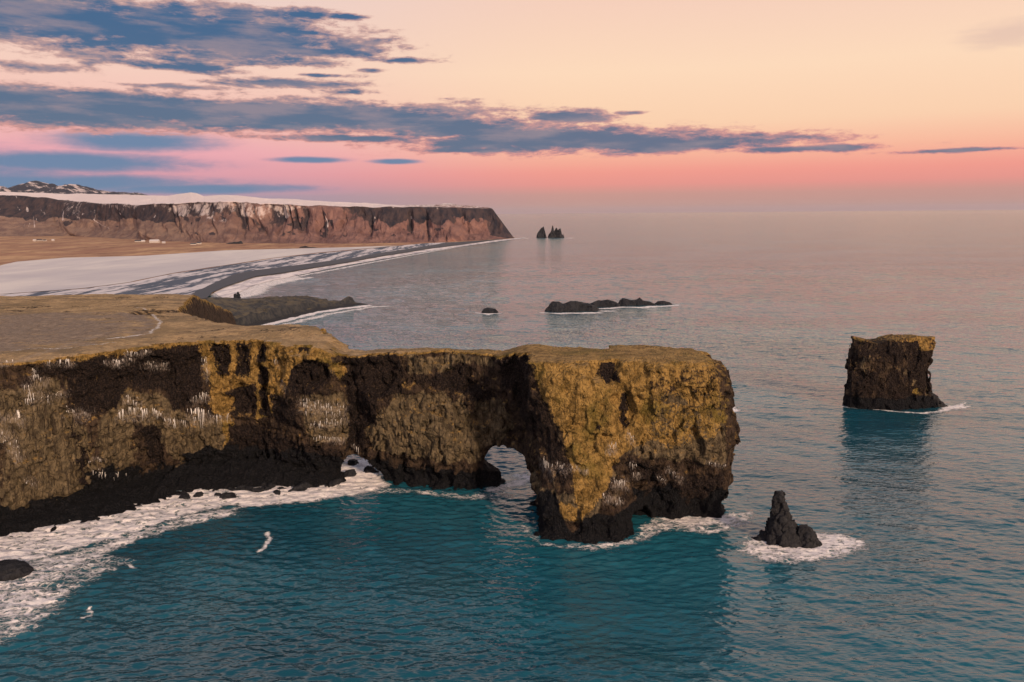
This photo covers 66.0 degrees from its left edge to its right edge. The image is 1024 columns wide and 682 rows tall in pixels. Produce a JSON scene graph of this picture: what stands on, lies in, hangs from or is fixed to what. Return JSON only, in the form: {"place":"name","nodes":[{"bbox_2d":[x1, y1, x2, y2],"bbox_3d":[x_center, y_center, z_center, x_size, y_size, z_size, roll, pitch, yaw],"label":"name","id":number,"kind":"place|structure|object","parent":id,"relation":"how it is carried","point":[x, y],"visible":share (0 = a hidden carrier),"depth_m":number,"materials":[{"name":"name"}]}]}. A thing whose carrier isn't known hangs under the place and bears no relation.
{"place":"outdoors","nodes":[
{"label":"outdoors","id":0,"kind":"place"},
{"bbox_2d":[0,186,14,191],"bbox_3d":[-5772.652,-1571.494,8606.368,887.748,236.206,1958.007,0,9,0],"label":"mountains","id":1,"kind":"structure","parent":0,"point":[4,189],"depth_m":8401.96,"materials":[{"name":"white snow"}]},
{"bbox_2d":[9,181,144,194],"bbox_3d":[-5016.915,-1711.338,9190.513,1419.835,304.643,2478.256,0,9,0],"label":"mountains","id":2,"kind":"structure","parent":0,"point":[35,187],"depth_m":8813.30,"materials":[{"name":"white snow"}]},
{"bbox_2d":[0,294,362,536],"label":"headland","id":3,"kind":"structure","parent":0,"point":[266,431],"depth_m":327.39,"materials":[{"name":"brown stone"}]},
{"bbox_2d":[267,482,275,487],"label":"boulder","id":4,"kind":"object","parent":3,"relation":"on","point":[270,484],"visible":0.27,"depth_m":327.97,"materials":[{"name":"black stone"}]},
{"bbox_2d":[3,350,725,496],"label":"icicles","id":5,"kind":"object","parent":3,"relation":"hanging from","point":[66,360],"visible":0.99,"depth_m":319.32,"materials":[{"name":"white ice"}]},
{"bbox_2d":[0,245,396,293],"bbox_3d":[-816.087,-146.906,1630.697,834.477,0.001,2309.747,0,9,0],"label":"lagoon","id":6,"kind":"structure","parent":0,"point":[51,274],"depth_m":1727.06,"materials":[{"name":"white liquid"}]},
{"bbox_2d":[0,242,450,295],"bbox_3d":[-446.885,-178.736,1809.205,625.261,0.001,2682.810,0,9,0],"label":"beach","id":7,"kind":"structure","parent":0,"point":[187,283],"depth_m":1427.29,"materials":[{"name":"grey sand"}]},
{"bbox_2d":[0,236,509,293],"bbox_3d":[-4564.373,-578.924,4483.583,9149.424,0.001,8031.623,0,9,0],"label":"fields","id":8,"kind":"structure","parent":0,"point":[18,248],"depth_m":2796.07,"materials":[{"name":"white snow"}]},
{"bbox_2d":[149,239,159,242],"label":"farmhouse","id":9,"kind":"object","parent":8,"relation":"on","point":[154,240],"visible":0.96,"depth_m":3269.47,"materials":[{"name":"white paint"}]},
{"bbox_2d":[227,241,242,243],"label":"outcrop","id":10,"kind":"object","parent":8,"relation":"on","point":[240,242],"visible":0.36,"depth_m":3071.40,"materials":[{"name":"brown stone"}]},
{"bbox_2d":[0,192,513,243],"bbox_3d":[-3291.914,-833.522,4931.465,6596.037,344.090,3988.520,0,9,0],"label":"hills","id":11,"kind":"structure","parent":0,"point":[190,217],"depth_m":3474.27,"materials":[{"name":"brown stone"}]},
{"bbox_2d":[202,295,366,325],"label":"cape","id":12,"kind":"object","parent":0,"point":[255,311],"visible":0.38,"depth_m":877.78,"materials":[{"name":"stone"}]},
{"bbox_2d":[192,238,504,298],"bbox_3d":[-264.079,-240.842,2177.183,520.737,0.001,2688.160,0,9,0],"label":"sand","id":13,"kind":"structure","parent":0,"point":[207,291],"depth_m":1602.70,"materials":[{"name":"black sand"}]},
{"bbox_2d":[0,210,1023,681],"bbox_3d":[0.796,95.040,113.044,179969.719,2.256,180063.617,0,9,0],"label":"sea","id":14,"kind":"structure","parent":0,"point":[910,568],"depth_m":282.86,"materials":[{"name":"liquid"}]},
{"bbox_2d":[0,559,33,580],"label":"boulder","id":15,"kind":"object","parent":14,"relation":"in","point":[12,569],"visible":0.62,"depth_m":247.70,"materials":[{"name":"black stone"}]},
{"bbox_2d":[179,494,190,498],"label":"boulder","id":16,"kind":"object","parent":14,"relation":"in","point":[184,496],"visible":0.34,"depth_m":315.89,"materials":[{"name":"black stone"}]},
{"bbox_2d":[193,491,203,496],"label":"boulder","id":17,"kind":"object","parent":14,"relation":"in","point":[198,494],"visible":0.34,"depth_m":317.94,"materials":[{"name":"black stone"}]},
{"bbox_2d":[219,492,236,498],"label":"boulder","id":18,"kind":"object","parent":14,"relation":"in","point":[226,495],"visible":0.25,"depth_m":315.37,"materials":[{"name":"black stone"}]},
{"bbox_2d":[233,292,240,297],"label":"sea stack","id":19,"kind":"object","parent":14,"relation":"in","point":[237,295],"visible":0.37,"depth_m":1039.55,"materials":[{"name":"black stone"}]},
{"bbox_2d":[236,484,245,490],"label":"boulder","id":20,"kind":"object","parent":14,"relation":"in","point":[241,487],"visible":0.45,"depth_m":325.51,"materials":[{"name":"black stone"}]},
{"bbox_2d":[244,486,254,490],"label":"boulder","id":21,"kind":"object","parent":14,"relation":"in","point":[247,488],"visible":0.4,"depth_m":325.13,"materials":[{"name":"black stone"}]},
{"bbox_2d":[251,487,264,492],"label":"boulder","id":22,"kind":"object","parent":14,"relation":"in","point":[257,489],"visible":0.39,"depth_m":323.28,"materials":[{"name":"black stone"}]},
{"bbox_2d":[273,490,280,494],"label":"boulder","id":23,"kind":"object","parent":14,"relation":"in","point":[277,492],"visible":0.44,"depth_m":320.50,"materials":[{"name":"black stone"}]},
{"bbox_2d":[288,481,312,491],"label":"boulder","id":24,"kind":"object","parent":14,"relation":"in","point":[303,486],"visible":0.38,"depth_m":324.62,"materials":[{"name":"black stone"}]},
{"bbox_2d":[328,479,340,486],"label":"boulder","id":25,"kind":"object","parent":14,"relation":"in","point":[334,482],"visible":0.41,"depth_m":330.67,"materials":[{"name":"black stone"}]},
{"bbox_2d":[343,469,356,476],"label":"boulder","id":26,"kind":"object","parent":14,"relation":"in","point":[350,473],"visible":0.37,"depth_m":341.41,"materials":[{"name":"black stone"}]},
{"bbox_2d":[347,459,358,465],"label":"boulder","id":27,"kind":"object","parent":14,"relation":"in","point":[352,462],"visible":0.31,"depth_m":355.94,"materials":[{"name":"black stone"}]},
{"bbox_2d":[214,238,520,296],"bbox_3d":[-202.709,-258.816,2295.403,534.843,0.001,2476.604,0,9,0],"label":"surf","id":28,"kind":"structure","parent":14,"relation":"on","point":[229,290],"depth_m":1512.95,"materials":[{"name":"liquid"}]},
{"bbox_2d":[364,466,378,472],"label":"boulder","id":29,"kind":"object","parent":14,"relation":"in","point":[369,469],"visible":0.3,"depth_m":345.36,"materials":[{"name":"black stone"}]},
{"bbox_2d":[481,307,497,312],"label":"skerry","id":30,"kind":"structure","parent":14,"relation":"in","point":[489,310],"depth_m":890.81,"materials":[{"name":"black stone"}]},
{"bbox_2d":[484,461,505,483],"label":"sea rock","id":31,"kind":"object","parent":14,"relation":"in","point":[486,464],"visible":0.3,"depth_m":331.68,"materials":[{"name":"black stone"}]},
{"bbox_2d":[536,226,546,237],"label":"sea needle","id":32,"kind":"object","parent":14,"relation":"in","point":[541,233],"visible":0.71,"depth_m":3533.96,"materials":[{"name":"black stone"}]},
{"bbox_2d":[353,344,740,543],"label":"rock arch","id":33,"kind":"object","parent":14,"relation":"in","point":[439,418],"visible":0.98,"depth_m":281.96,"materials":[{"name":"brown stone"}]},
{"bbox_2d":[548,226,563,237],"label":"sea needle","id":34,"kind":"object","parent":14,"relation":"in","point":[555,233],"visible":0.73,"depth_m":3518.33,"materials":[{"name":"black stone"}]},
{"bbox_2d":[545,301,600,311],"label":"skerry","id":35,"kind":"structure","parent":14,"relation":"in","point":[569,306],"depth_m":901.26,"materials":[{"name":"black stone"}]},
{"bbox_2d":[589,299,619,306],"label":"skerry","id":36,"kind":"structure","parent":14,"relation":"in","point":[604,303],"depth_m":941.88,"materials":[{"name":"black stone"}]},
{"bbox_2d":[618,297,654,305],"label":"skerry","id":37,"kind":"structure","parent":14,"relation":"in","point":[639,301],"depth_m":953.05,"materials":[{"name":"black stone"}]},
{"bbox_2d":[655,301,671,304],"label":"skerry","id":38,"kind":"structure","parent":14,"relation":"in","point":[662,303],"depth_m":961.39,"materials":[{"name":"black stone"}]},
{"bbox_2d":[751,530,766,540],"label":"sea rock","id":39,"kind":"object","parent":14,"relation":"in","point":[762,535],"visible":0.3,"depth_m":271.20,"materials":[{"name":"black stone"}]},
{"bbox_2d":[765,490,800,547],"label":"spire rock","id":40,"kind":"object","parent":14,"relation":"in","point":[781,527],"visible":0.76,"depth_m":266.67,"materials":[{"name":"black stone"}]},
{"bbox_2d":[796,524,821,548],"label":"sea rock","id":41,"kind":"object","parent":14,"relation":"in","point":[806,534],"visible":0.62,"depth_m":265.48,"materials":[{"name":"black stone"}]},
{"bbox_2d":[842,334,941,410],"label":"sea stack","id":42,"kind":"object","parent":14,"relation":"in","point":[888,372],"visible":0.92,"depth_m":446.72,"materials":[{"name":"brown stone"}]},
{"bbox_2d":[926,392,947,406],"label":"sea rock","id":43,"kind":"object","parent":14,"relation":"in","point":[935,398],"visible":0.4,"depth_m":452.39,"materials":[{"name":"black stone"}]},
{"bbox_2d":[0,0,1023,213],"label":"sky","id":44,"kind":"structure","parent":0,"point":[503,106],"materials":[{"name":"pink"}]}
]}

